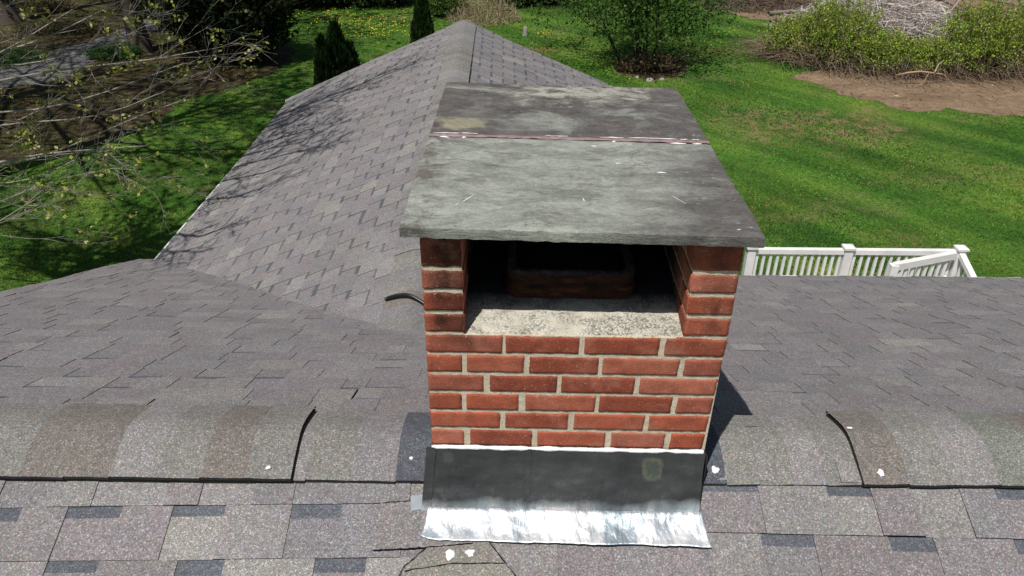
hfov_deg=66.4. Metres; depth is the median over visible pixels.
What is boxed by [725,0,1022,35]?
brush ground
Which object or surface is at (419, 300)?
cable
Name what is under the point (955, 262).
railing
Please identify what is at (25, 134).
maple tree
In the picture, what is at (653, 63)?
bramble thicket
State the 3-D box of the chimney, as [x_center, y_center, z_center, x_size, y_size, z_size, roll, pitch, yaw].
[0.158,0.375,2.892,0.934,1.896,1.395,1,31,0]
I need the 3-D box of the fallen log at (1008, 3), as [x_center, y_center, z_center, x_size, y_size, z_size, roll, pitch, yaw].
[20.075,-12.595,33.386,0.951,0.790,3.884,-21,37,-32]
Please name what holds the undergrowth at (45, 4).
on the woodland floor
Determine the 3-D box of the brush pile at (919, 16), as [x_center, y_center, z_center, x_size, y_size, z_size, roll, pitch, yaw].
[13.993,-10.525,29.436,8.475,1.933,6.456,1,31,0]
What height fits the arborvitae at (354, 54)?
2.087 m
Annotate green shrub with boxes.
[428,0,472,17]
[493,0,525,6]
[512,0,562,5]
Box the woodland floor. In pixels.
[0,0,296,163]
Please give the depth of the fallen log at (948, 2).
32.71 m
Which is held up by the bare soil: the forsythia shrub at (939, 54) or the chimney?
the forsythia shrub at (939, 54)
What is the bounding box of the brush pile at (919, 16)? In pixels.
[763,0,985,40]
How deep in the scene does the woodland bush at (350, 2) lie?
32.96 m
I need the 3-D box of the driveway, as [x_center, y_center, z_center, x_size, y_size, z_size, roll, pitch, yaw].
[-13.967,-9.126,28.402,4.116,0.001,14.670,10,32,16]
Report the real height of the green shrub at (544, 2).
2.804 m
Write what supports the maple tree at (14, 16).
on the woodland floor
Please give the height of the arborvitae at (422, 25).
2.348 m
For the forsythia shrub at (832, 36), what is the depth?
24.69 m
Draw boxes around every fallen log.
[767,0,828,16]
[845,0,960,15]
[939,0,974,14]
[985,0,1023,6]
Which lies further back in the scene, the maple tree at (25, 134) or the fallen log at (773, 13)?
the fallen log at (773, 13)
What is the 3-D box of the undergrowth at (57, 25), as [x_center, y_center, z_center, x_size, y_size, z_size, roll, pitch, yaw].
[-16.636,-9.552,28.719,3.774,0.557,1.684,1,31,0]
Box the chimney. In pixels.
[399,82,764,547]
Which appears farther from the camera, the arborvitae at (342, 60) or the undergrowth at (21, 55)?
the undergrowth at (21, 55)
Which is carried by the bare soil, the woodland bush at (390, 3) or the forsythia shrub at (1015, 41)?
the forsythia shrub at (1015, 41)
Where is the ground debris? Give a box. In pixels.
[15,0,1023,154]
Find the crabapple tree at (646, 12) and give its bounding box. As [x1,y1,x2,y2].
[482,0,765,67]
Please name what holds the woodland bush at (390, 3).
on the lawn at (788, 162)
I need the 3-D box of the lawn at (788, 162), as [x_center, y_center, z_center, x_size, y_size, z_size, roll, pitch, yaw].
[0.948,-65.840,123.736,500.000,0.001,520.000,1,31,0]
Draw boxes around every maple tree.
[0,0,21,25]
[0,0,277,248]
[120,0,153,53]
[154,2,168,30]
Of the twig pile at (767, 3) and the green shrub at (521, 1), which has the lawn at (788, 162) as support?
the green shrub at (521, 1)
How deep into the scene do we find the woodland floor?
23.09 m
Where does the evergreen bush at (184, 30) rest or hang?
on the woodland floor
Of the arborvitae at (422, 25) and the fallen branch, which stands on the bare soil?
the fallen branch
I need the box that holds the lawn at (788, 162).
[0,0,1023,291]
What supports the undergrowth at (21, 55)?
on the woodland floor
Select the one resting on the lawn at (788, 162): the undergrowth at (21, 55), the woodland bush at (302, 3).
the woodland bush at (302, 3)
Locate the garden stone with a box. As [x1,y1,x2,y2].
[522,26,527,35]
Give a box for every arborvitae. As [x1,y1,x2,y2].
[311,32,334,86]
[324,16,354,76]
[347,40,360,67]
[409,0,434,43]
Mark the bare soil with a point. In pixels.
(970, 98)
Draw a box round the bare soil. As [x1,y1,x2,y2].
[792,54,1023,115]
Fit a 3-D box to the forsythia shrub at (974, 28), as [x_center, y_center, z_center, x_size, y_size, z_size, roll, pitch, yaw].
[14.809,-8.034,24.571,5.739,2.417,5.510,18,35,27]
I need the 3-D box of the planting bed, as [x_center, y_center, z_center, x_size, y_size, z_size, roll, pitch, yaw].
[4.457,-7.143,25.303,2.465,0.001,2.925,1,31,0]
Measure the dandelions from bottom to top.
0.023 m
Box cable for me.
[384,293,423,304]
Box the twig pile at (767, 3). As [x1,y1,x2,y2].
[692,0,815,15]
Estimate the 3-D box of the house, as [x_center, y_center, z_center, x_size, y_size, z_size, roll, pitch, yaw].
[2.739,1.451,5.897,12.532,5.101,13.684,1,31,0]
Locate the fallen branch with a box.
[896,56,958,87]
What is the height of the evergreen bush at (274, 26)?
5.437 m
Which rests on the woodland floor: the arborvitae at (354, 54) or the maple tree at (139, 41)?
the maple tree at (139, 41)
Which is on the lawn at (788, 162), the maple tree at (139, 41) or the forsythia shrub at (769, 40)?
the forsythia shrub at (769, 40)
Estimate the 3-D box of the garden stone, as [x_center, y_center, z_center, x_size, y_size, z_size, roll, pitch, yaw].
[0.495,-9.476,28.849,0.199,0.340,0.175,-15,34,-24]
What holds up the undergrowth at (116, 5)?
on the woodland floor
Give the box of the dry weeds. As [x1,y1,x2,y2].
[441,0,521,25]
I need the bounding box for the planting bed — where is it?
[611,57,686,78]
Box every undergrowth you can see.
[0,45,49,66]
[7,19,109,35]
[14,0,79,12]
[81,42,147,61]
[111,0,152,11]
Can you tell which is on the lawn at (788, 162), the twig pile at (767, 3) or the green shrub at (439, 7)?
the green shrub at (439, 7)
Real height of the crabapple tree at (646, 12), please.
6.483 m
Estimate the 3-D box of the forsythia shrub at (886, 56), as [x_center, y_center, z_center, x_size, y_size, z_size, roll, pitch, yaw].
[11.869,-7.615,24.902,5.029,1.324,5.129,1,31,0]
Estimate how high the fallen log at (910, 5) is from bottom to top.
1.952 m
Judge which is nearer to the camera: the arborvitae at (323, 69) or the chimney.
the chimney
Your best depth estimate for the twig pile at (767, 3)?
32.99 m
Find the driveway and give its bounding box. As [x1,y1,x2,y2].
[0,17,157,86]
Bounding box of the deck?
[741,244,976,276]
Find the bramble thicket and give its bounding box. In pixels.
[612,44,685,73]
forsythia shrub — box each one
[708,9,853,74]
[747,0,926,83]
[809,26,982,90]
[849,33,1022,96]
[902,0,1023,90]
[978,0,1023,77]
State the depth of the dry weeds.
30.76 m
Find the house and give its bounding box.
[0,20,1023,575]
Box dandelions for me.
[291,4,733,52]
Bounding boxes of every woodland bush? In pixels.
[286,0,333,8]
[313,0,385,8]
[361,0,411,8]
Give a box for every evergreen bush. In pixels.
[109,0,289,61]
[123,0,358,65]

